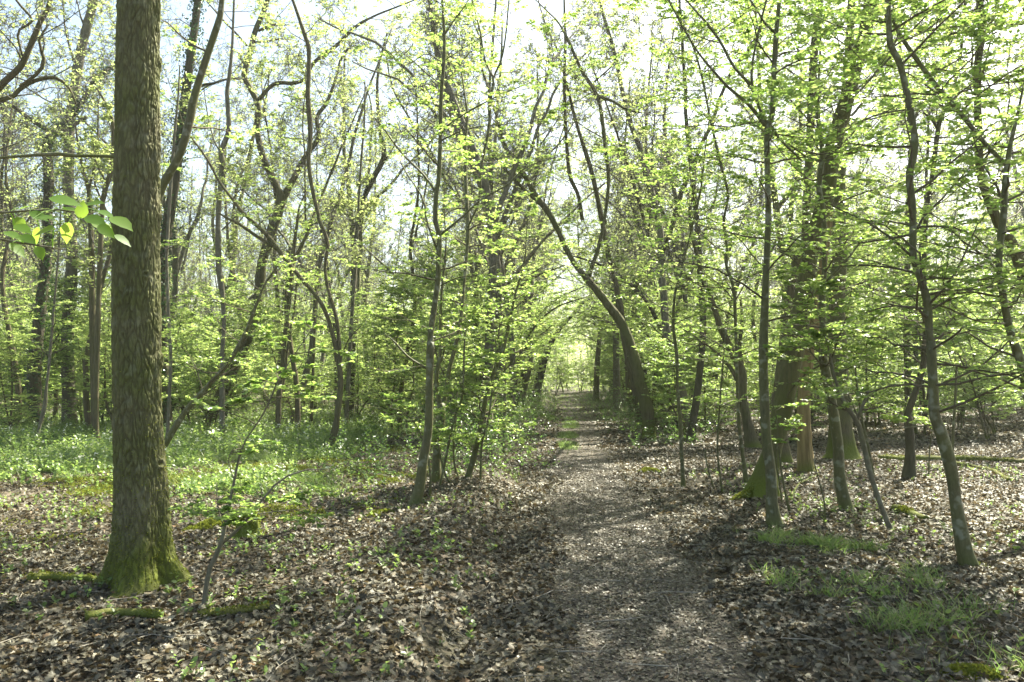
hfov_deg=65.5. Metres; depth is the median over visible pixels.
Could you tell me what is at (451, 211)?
woodland tree
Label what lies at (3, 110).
woodland tree
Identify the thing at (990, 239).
woodland tree
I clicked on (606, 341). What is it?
understorey shrub
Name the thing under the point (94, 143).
young tree
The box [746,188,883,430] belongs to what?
understorey shrub
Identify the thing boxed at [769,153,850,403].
woodland tree
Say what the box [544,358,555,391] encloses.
understorey shrub
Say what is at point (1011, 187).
woodland tree
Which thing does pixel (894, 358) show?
understorey shrub
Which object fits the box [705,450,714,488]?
sapling
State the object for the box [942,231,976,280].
woodland tree
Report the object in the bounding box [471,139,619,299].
woodland tree
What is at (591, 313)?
arching tree
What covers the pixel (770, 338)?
understorey shrub
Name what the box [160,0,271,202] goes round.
young tree
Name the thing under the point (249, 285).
woodland tree
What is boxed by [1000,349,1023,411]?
understorey shrub
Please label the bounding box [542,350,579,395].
understorey shrub
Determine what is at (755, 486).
oak tree
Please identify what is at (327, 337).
understorey shrub
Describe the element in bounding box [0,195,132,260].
leafy branch
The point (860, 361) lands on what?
understorey shrub
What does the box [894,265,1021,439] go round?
understorey shrub
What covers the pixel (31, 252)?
woodland tree
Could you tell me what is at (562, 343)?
arching tree
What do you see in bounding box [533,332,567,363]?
arching tree
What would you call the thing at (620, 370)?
understorey shrub
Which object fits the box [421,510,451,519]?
fallen branch
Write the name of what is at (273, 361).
understorey shrub
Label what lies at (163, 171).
woodland tree
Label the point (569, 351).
understorey shrub
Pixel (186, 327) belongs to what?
understorey shrub
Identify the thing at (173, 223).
woodland tree
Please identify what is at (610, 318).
arching tree
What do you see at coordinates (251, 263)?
woodland tree
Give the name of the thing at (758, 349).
understorey shrub
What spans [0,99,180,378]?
woodland tree
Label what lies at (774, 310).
understorey shrub
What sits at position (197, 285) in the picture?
woodland tree
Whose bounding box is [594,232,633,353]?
woodland tree
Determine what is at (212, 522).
moss cushion
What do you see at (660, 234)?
woodland tree
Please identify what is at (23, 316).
understorey shrub
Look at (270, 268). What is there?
woodland tree
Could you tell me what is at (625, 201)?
woodland tree
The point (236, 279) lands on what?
woodland tree
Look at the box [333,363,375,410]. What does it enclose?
understorey shrub
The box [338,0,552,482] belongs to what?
young tree
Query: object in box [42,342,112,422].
understorey shrub
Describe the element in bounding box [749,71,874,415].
woodland tree
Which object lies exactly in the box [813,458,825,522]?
sapling
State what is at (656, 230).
woodland tree
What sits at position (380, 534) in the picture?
fallen leaves
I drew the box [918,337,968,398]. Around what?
understorey shrub
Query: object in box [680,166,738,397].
woodland tree
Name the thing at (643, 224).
woodland tree
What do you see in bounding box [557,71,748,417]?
woodland tree
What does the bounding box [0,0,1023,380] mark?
sky
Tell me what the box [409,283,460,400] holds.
understorey shrub
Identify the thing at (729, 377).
understorey shrub
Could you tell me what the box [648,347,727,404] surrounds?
understorey shrub
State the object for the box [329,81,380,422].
young tree
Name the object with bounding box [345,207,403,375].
woodland tree
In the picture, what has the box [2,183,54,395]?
woodland tree
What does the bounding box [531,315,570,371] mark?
arching tree
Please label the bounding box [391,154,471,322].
woodland tree
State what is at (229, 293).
understorey shrub
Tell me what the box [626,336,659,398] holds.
understorey shrub
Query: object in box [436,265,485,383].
understorey shrub
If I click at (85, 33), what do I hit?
young tree
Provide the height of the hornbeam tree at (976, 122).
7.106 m
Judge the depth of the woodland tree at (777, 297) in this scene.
28.12 m
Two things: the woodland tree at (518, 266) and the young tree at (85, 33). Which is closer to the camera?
the young tree at (85, 33)
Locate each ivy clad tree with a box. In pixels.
[0,51,161,428]
[110,0,247,431]
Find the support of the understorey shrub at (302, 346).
on the ground at (466, 670)
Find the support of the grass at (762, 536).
on the ground at (466, 670)
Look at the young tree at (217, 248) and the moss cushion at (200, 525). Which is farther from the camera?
the young tree at (217, 248)
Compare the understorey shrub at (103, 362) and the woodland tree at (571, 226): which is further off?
the woodland tree at (571, 226)
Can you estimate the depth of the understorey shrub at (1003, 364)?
32.88 m
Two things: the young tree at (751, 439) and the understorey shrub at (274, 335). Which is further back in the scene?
the understorey shrub at (274, 335)
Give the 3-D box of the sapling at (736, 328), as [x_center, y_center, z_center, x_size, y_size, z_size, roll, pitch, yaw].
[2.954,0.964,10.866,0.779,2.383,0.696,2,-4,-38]
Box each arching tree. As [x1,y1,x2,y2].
[447,239,575,394]
[504,280,612,403]
[505,309,566,404]
[508,267,597,402]
[521,225,729,428]
[526,305,577,398]
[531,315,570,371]
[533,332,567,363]
[538,326,582,372]
[548,330,579,349]
[557,301,624,368]
[563,293,662,396]
[563,328,604,390]
[565,322,612,387]
[566,299,601,357]
[567,317,621,391]
[568,266,671,406]
[568,289,612,359]
[570,303,650,375]
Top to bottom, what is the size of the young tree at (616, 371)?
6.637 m
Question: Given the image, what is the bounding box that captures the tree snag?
[740,211,851,473]
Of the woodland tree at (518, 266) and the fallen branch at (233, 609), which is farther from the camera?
the woodland tree at (518, 266)
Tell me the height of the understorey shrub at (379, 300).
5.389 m
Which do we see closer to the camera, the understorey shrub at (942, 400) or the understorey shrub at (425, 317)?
the understorey shrub at (942, 400)
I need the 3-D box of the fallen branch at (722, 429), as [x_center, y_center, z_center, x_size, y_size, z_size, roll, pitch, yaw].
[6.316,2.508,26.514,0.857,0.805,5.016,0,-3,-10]
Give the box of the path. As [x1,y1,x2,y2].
[555,384,777,681]
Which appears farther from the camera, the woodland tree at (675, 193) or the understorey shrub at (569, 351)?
the understorey shrub at (569, 351)
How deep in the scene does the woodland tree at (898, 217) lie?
51.23 m
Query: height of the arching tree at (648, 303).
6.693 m
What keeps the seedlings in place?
on the ground at (466, 670)
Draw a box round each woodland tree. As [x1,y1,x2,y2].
[0,0,69,428]
[0,57,100,260]
[0,71,63,274]
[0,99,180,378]
[0,105,40,167]
[0,113,110,255]
[0,114,35,231]
[0,115,86,418]
[0,122,103,316]
[0,138,112,404]
[0,191,62,351]
[0,245,25,313]
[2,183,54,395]
[15,0,276,325]
[33,39,187,430]
[34,0,209,334]
[60,198,110,311]
[75,162,217,304]
[104,153,189,298]
[106,128,207,303]
[160,172,215,355]
[165,44,303,382]
[169,249,202,306]
[176,231,207,349]
[178,222,224,357]
[178,236,248,336]
[185,51,390,412]
[187,204,266,324]
[190,20,421,424]
[196,171,293,402]
[202,185,280,398]
[212,230,270,339]
[229,28,355,414]
[230,11,394,431]
[231,214,324,310]
[232,261,270,328]
[239,161,333,404]
[245,143,397,404]
[253,102,478,407]
[253,231,326,336]
[279,230,344,343]
[280,102,380,408]
[280,196,343,359]
[289,108,406,402]
[292,261,336,343]
[295,207,416,329]
[296,24,466,413]
[306,163,377,385]
[307,0,634,433]
[321,202,387,357]
[331,253,384,338]
[340,0,629,426]
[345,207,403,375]
[348,226,392,366]
[364,13,516,433]
[368,0,542,379]
[371,277,400,388]
[379,41,591,415]
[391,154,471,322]
[394,26,601,403]
[399,228,438,308]
[401,164,565,376]
[417,144,501,298]
[420,201,513,340]
[421,124,487,394]
[431,113,520,318]
[439,0,681,421]
[441,107,575,372]
[454,191,542,327]
[459,176,553,310]
[464,152,581,329]
[465,227,555,311]
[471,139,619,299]
[485,188,579,348]
[502,92,597,410]
[516,241,565,382]
[517,171,645,395]
[521,206,569,397]
[534,198,576,381]
[535,145,651,401]
[552,0,713,425]
[554,184,633,385]
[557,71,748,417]
[559,19,749,406]
[563,45,779,377]
[565,258,602,346]
[571,0,800,442]
[571,0,833,431]
[574,122,654,407]
[584,164,687,333]
[590,132,677,412]
[590,155,683,406]
[590,187,645,308]
[593,153,710,327]
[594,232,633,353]
[595,171,686,265]
[619,189,695,404]
[628,83,795,420]
[633,185,702,320]
[666,242,772,355]
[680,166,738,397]
[692,243,775,394]
[694,206,796,324]
[699,1,916,365]
[701,58,861,425]
[705,209,760,399]
[711,208,780,360]
[714,222,753,318]
[736,233,790,403]
[743,151,860,369]
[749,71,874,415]
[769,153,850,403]
[786,157,902,381]
[802,46,907,293]
[829,158,932,360]
[840,0,1003,434]
[846,1,996,424]
[846,165,896,415]
[846,174,905,316]
[852,167,961,346]
[854,162,971,404]
[860,171,901,396]
[861,177,950,406]
[864,148,978,403]
[887,168,965,382]
[900,53,1023,349]
[902,189,974,282]
[932,212,982,313]
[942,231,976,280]
[943,206,1017,364]
[947,186,1023,328]
[951,196,1023,337]
[959,151,1023,324]
[967,130,1023,410]
[970,0,1023,115]
[981,121,1023,264]
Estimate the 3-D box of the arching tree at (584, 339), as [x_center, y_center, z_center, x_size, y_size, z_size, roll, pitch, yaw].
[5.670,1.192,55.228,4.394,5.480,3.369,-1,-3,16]
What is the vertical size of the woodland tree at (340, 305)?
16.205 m
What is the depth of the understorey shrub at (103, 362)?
20.01 m
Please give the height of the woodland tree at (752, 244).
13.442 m
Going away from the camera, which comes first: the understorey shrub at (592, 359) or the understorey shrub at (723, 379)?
the understorey shrub at (723, 379)
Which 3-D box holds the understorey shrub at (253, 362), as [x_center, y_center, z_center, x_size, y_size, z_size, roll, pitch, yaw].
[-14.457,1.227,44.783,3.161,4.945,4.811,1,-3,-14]
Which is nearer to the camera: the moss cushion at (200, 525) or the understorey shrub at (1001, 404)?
the moss cushion at (200, 525)
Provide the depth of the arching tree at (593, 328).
46.85 m
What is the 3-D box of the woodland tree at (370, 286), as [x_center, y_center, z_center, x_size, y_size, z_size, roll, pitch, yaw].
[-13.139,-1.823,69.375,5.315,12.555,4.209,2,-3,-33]
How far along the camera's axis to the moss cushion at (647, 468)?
13.35 m
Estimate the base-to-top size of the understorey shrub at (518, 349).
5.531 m
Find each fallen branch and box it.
[23,570,95,582]
[197,600,272,617]
[328,607,364,632]
[390,589,425,599]
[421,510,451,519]
[696,407,728,430]
[790,468,818,495]
[956,461,1010,480]
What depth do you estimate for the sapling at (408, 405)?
10.12 m
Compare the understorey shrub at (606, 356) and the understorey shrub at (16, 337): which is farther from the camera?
the understorey shrub at (606, 356)
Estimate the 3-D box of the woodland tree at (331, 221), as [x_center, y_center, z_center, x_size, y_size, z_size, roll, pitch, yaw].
[-8.226,-4.305,28.294,9.949,14.759,5.228,-1,-3,24]
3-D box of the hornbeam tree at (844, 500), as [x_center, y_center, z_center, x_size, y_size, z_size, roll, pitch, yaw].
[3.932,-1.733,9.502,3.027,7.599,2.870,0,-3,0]
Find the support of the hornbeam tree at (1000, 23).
on the ground at (466, 670)
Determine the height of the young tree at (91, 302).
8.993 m
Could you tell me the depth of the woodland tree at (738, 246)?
64.46 m
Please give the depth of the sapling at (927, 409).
12.50 m
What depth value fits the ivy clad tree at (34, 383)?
23.02 m
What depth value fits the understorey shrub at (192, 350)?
24.13 m
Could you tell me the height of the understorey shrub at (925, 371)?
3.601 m
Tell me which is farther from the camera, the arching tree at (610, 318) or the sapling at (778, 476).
the arching tree at (610, 318)
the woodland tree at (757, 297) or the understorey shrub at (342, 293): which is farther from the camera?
the woodland tree at (757, 297)
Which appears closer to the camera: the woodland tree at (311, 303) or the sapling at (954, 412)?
the sapling at (954, 412)
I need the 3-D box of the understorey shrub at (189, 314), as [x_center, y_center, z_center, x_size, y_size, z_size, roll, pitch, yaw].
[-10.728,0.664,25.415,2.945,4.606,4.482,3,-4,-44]
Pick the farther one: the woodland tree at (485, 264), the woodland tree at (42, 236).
the woodland tree at (485, 264)
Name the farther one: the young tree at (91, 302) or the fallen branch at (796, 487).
the young tree at (91, 302)
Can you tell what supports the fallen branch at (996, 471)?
on the ground at (466, 670)
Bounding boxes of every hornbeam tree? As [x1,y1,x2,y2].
[585,0,906,526]
[704,0,978,511]
[742,0,1023,566]
[765,0,1023,400]
[849,0,1023,366]
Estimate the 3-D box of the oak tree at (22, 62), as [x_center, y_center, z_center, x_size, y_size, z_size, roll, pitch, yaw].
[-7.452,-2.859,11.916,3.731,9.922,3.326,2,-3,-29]
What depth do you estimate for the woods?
73.02 m
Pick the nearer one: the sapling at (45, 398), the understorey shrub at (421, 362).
the sapling at (45, 398)
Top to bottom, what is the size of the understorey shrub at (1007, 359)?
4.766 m
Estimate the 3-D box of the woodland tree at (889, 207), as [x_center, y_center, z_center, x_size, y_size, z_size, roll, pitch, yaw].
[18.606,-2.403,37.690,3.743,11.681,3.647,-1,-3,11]
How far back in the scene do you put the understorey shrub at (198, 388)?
22.41 m
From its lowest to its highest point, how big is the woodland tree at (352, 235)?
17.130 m
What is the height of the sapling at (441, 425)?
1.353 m
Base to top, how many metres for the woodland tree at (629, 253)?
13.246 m
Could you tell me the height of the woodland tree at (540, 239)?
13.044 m
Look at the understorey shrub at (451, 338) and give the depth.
37.55 m
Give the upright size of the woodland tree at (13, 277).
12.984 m
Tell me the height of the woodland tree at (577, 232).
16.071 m
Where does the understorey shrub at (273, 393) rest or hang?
on the ground at (466, 670)
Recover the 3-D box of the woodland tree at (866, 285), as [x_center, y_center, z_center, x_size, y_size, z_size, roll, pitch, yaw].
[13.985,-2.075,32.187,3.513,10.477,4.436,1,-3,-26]
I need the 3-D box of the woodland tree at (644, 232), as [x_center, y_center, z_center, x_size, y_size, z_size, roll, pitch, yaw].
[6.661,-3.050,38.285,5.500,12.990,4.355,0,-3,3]
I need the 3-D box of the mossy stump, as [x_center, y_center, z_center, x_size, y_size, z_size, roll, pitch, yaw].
[-2.580,1.830,7.790,0.357,0.332,0.372,-2,-4,41]
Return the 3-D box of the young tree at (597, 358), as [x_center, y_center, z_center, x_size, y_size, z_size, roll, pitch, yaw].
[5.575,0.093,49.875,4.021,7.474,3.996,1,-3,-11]
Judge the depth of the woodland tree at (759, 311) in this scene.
39.95 m
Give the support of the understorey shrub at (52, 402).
on the ground at (466, 670)
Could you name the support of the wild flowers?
on the ground at (466, 670)
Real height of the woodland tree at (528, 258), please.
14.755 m
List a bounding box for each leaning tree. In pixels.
[394,0,679,439]
[515,302,557,403]
[529,277,611,402]
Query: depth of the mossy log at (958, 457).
15.34 m
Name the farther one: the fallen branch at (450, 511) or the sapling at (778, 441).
the sapling at (778, 441)
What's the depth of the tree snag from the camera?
12.89 m
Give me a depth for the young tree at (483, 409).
11.64 m
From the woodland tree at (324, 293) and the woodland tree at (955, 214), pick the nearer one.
the woodland tree at (955, 214)
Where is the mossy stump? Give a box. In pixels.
[231,511,261,539]
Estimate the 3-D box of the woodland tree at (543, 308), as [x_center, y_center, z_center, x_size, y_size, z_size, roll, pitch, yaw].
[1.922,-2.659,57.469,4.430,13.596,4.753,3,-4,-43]
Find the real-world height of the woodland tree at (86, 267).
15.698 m
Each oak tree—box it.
[0,0,114,170]
[0,0,195,600]
[198,0,423,425]
[683,0,1023,501]
[701,0,964,459]
[703,0,921,463]
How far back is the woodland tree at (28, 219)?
30.83 m
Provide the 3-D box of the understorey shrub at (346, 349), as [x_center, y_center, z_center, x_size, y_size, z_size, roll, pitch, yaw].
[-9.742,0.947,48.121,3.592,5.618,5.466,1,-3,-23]
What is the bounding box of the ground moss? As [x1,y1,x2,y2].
[0,440,459,550]
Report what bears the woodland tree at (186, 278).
on the ground at (466, 670)
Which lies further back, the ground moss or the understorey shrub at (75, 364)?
the understorey shrub at (75, 364)
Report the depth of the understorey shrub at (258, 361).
37.35 m
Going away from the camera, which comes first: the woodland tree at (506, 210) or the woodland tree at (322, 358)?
the woodland tree at (506, 210)
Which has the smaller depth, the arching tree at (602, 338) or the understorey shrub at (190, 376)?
the understorey shrub at (190, 376)
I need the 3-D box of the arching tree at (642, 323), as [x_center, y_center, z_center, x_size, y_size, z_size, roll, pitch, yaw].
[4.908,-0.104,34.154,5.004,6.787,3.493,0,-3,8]
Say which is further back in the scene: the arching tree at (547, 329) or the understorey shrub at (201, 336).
the understorey shrub at (201, 336)
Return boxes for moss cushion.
[181,521,212,532]
[204,517,239,526]
[365,508,394,516]
[637,466,659,472]
[940,661,1009,681]
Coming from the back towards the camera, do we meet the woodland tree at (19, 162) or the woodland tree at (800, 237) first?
the woodland tree at (800, 237)
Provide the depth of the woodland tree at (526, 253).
47.95 m
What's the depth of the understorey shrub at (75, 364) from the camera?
24.65 m
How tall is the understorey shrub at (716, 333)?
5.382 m
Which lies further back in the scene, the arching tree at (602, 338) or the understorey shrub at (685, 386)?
the arching tree at (602, 338)
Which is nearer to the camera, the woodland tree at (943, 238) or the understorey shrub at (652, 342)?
the understorey shrub at (652, 342)
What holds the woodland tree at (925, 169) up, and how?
on the ground at (466, 670)
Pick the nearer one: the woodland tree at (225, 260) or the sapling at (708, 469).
the sapling at (708, 469)
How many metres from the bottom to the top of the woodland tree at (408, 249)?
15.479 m
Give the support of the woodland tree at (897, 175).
on the ground at (466, 670)
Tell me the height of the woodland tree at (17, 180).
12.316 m
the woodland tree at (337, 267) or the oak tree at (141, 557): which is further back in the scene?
the woodland tree at (337, 267)
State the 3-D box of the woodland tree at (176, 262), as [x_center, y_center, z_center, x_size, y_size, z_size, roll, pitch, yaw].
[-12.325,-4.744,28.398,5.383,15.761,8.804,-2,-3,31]
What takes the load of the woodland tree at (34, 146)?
on the ground at (466, 670)
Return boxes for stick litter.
[0,446,1023,681]
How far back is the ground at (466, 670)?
5.78 m
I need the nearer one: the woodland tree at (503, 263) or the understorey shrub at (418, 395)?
the understorey shrub at (418, 395)
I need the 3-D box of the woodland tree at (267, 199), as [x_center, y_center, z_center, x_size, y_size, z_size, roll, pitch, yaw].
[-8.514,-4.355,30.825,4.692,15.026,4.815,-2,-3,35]
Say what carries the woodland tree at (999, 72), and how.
on the ground at (466, 670)
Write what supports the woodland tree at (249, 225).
on the ground at (466, 670)
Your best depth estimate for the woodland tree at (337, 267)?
39.42 m
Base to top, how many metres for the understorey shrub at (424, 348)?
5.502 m
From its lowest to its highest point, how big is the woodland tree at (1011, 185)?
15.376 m
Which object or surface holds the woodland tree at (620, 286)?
on the ground at (466, 670)
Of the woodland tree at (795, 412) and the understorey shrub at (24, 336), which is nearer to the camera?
the understorey shrub at (24, 336)
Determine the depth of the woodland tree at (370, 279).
58.27 m
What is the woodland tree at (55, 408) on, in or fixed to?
on the ground at (466, 670)
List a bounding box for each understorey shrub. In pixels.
[0,212,111,419]
[0,237,19,406]
[0,275,63,436]
[0,282,95,407]
[0,308,28,384]
[0,309,88,410]
[0,321,31,399]
[0,329,53,408]
[4,259,81,403]
[24,324,102,404]
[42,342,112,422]
[46,274,112,422]
[56,277,112,417]
[67,310,206,421]
[100,318,213,400]
[168,293,232,424]
[171,285,204,394]
[171,316,277,416]
[171,336,268,432]
[171,347,207,410]
[175,316,233,388]
[177,347,211,393]
[181,322,208,350]
[186,241,276,415]
[193,318,253,374]
[201,328,232,397]
[201,349,261,413]
[215,280,321,423]
[219,298,276,408]
[234,320,275,396]
[249,294,305,401]
[253,293,336,417]
[259,373,292,404]
[260,336,306,405]
[278,350,346,411]
[282,319,319,383]
[295,336,333,389]
[301,299,366,403]
[314,319,367,402]
[322,286,412,421]
[325,314,382,392]
[333,242,503,435]
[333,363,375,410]
[343,253,454,430]
[343,298,425,414]
[355,287,414,404]
[377,325,469,414]
[383,327,427,393]
[386,268,528,431]
[408,304,451,389]
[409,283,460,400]
[409,297,446,360]
[419,326,526,424]
[425,302,482,406]
[436,262,542,404]
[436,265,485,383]
[448,275,520,405]
[481,309,542,392]
[502,285,550,397]
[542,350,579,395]
[544,341,575,391]
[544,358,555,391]
[547,311,584,390]
[564,354,594,392]
[580,298,646,408]
[580,336,606,386]
[582,329,608,385]
[589,348,624,382]
[594,332,612,380]
[597,282,676,386]
[605,346,633,404]
[613,298,718,396]
[617,260,687,384]
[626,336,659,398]
[631,320,735,438]
[644,300,719,431]
[644,358,716,423]
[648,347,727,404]
[665,264,746,406]
[665,270,744,427]
[667,248,775,401]
[690,334,753,410]
[703,299,757,414]
[717,299,777,391]
[717,338,797,404]
[721,223,899,414]
[725,287,773,360]
[743,315,779,403]
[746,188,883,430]
[755,317,779,381]
[812,362,826,413]
[823,218,920,428]
[826,295,894,409]
[847,300,918,422]
[847,301,918,407]
[848,362,902,424]
[849,309,944,414]
[861,202,995,433]
[883,285,967,389]
[890,337,947,409]
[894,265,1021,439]
[902,263,1023,433]
[911,287,1016,427]
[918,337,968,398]
[925,233,1023,420]
[937,258,996,415]
[972,308,1022,413]
[982,317,1022,400]
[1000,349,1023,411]
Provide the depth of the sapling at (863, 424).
12.54 m
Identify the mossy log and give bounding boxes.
[878,453,1023,463]
[891,504,929,521]
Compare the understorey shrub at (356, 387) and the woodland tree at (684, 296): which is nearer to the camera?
the woodland tree at (684, 296)
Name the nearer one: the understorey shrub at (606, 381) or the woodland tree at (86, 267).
the understorey shrub at (606, 381)
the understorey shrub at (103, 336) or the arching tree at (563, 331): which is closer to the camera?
the understorey shrub at (103, 336)
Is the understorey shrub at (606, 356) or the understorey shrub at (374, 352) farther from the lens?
the understorey shrub at (606, 356)
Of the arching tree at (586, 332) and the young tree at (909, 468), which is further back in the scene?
the arching tree at (586, 332)
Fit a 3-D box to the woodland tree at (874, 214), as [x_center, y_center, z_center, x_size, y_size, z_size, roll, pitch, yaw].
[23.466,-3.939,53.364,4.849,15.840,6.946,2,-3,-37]
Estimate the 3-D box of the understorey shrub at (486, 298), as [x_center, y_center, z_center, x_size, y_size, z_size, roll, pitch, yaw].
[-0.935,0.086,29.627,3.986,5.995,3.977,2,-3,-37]
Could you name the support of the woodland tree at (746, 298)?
on the ground at (466, 670)
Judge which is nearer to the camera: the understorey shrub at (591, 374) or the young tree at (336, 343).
the young tree at (336, 343)
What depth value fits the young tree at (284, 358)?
21.07 m
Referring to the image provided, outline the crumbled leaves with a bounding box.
[360,457,862,681]
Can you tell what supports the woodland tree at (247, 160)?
on the ground at (466, 670)
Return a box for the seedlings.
[0,457,1023,681]
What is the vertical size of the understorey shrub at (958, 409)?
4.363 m
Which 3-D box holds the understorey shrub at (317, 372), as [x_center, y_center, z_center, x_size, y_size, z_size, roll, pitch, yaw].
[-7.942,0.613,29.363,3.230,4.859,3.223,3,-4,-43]
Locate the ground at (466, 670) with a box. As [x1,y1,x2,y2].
[0,380,1023,681]
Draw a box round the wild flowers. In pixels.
[0,404,416,489]
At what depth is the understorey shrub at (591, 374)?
59.61 m
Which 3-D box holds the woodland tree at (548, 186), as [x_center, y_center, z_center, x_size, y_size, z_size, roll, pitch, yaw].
[0.076,-4.865,29.747,5.666,15.993,10.781,2,-3,-37]
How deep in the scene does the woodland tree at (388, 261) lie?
65.34 m
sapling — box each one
[23,198,97,443]
[167,320,356,604]
[277,233,336,424]
[378,392,480,495]
[401,393,468,481]
[414,386,499,476]
[432,309,510,484]
[440,338,537,480]
[482,326,522,453]
[694,326,756,493]
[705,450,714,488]
[733,262,924,529]
[759,397,807,512]
[776,437,782,503]
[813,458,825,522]
[850,354,886,474]
[912,366,954,475]
[930,362,976,450]
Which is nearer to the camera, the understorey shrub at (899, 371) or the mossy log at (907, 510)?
the mossy log at (907, 510)
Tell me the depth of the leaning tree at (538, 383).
44.84 m
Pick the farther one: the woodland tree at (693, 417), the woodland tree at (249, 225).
the woodland tree at (249, 225)
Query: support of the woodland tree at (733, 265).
on the ground at (466, 670)
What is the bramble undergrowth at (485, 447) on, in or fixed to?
on the ground at (466, 670)
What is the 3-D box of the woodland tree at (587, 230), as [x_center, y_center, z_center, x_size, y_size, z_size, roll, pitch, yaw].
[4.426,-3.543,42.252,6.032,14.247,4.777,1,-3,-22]
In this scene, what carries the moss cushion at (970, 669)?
on the ground at (466, 670)
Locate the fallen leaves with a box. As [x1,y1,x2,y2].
[0,404,1023,681]
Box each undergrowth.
[0,403,447,500]
[315,376,759,486]
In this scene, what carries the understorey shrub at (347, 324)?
on the ground at (466, 670)
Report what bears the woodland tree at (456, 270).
on the ground at (466, 670)
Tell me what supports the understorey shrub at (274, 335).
on the ground at (466, 670)
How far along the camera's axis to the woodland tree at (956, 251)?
56.78 m
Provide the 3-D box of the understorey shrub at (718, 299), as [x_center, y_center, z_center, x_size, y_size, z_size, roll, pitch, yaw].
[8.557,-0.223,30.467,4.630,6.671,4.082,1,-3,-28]
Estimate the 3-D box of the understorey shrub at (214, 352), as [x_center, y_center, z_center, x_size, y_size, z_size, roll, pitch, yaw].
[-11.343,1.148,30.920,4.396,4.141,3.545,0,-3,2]
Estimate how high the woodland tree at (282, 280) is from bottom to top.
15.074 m
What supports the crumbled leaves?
on the ground at (466, 670)
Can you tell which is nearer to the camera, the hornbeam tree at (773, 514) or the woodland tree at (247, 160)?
the hornbeam tree at (773, 514)
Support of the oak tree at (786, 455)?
on the ground at (466, 670)
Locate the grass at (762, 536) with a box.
[0,392,1023,681]
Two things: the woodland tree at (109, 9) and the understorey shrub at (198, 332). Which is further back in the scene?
the understorey shrub at (198, 332)
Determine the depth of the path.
5.39 m
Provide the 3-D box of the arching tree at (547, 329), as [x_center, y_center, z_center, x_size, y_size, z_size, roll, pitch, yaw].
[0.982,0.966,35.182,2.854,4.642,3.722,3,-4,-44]
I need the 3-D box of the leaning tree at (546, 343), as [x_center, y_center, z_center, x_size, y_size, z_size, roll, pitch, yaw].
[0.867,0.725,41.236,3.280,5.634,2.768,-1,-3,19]
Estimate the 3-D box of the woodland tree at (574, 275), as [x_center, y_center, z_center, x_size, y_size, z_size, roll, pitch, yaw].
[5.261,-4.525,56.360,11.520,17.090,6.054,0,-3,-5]
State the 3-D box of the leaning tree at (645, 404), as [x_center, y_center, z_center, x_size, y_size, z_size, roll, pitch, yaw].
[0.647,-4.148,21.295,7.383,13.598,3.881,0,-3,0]
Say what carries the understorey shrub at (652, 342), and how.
on the ground at (466, 670)
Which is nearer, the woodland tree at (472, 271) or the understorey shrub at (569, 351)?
the woodland tree at (472, 271)
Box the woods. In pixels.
[0,215,1022,393]
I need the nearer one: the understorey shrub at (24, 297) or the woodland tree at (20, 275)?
the understorey shrub at (24, 297)
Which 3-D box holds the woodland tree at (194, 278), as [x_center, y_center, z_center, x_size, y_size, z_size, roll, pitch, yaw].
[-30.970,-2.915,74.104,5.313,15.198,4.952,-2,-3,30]
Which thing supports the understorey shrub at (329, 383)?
on the ground at (466, 670)
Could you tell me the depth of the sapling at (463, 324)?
11.15 m
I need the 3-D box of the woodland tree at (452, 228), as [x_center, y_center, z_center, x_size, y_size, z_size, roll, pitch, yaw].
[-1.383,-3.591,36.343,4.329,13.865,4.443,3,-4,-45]
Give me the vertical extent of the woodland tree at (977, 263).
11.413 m
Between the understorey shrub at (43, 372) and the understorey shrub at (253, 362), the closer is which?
the understorey shrub at (43, 372)
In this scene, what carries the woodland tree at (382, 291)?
on the ground at (466, 670)
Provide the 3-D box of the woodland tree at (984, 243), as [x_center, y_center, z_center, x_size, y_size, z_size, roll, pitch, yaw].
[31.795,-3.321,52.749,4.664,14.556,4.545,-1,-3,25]
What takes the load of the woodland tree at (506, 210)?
on the ground at (466, 670)
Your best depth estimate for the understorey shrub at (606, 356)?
54.44 m
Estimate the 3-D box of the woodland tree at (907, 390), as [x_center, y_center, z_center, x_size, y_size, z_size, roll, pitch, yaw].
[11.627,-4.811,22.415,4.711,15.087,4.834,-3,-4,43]
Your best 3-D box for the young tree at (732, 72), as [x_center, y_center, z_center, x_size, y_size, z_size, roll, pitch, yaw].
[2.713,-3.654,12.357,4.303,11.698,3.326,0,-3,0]
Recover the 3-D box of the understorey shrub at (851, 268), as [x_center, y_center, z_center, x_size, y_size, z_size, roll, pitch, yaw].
[8.318,-0.281,22.238,4.203,6.056,3.705,1,-3,-16]
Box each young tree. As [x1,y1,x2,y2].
[14,0,165,423]
[39,57,113,433]
[67,89,114,442]
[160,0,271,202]
[160,65,211,434]
[161,0,380,447]
[162,253,314,446]
[167,0,282,433]
[232,166,344,433]
[320,0,629,505]
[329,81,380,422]
[333,10,425,419]
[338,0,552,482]
[443,194,576,478]
[522,0,641,428]
[572,288,611,400]
[582,269,639,411]
[610,0,816,482]
[612,0,806,486]
[636,133,779,448]
[831,1,1023,478]
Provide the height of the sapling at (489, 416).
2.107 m
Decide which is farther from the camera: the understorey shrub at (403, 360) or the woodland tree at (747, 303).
the woodland tree at (747, 303)
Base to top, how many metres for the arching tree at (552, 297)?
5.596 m
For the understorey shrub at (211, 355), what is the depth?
39.16 m
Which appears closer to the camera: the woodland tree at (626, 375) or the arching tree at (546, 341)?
the woodland tree at (626, 375)
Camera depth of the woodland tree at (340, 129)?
22.81 m
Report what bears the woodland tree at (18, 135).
on the ground at (466, 670)
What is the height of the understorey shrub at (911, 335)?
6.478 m
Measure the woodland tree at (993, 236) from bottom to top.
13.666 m
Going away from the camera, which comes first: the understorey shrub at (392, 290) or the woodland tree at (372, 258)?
the understorey shrub at (392, 290)

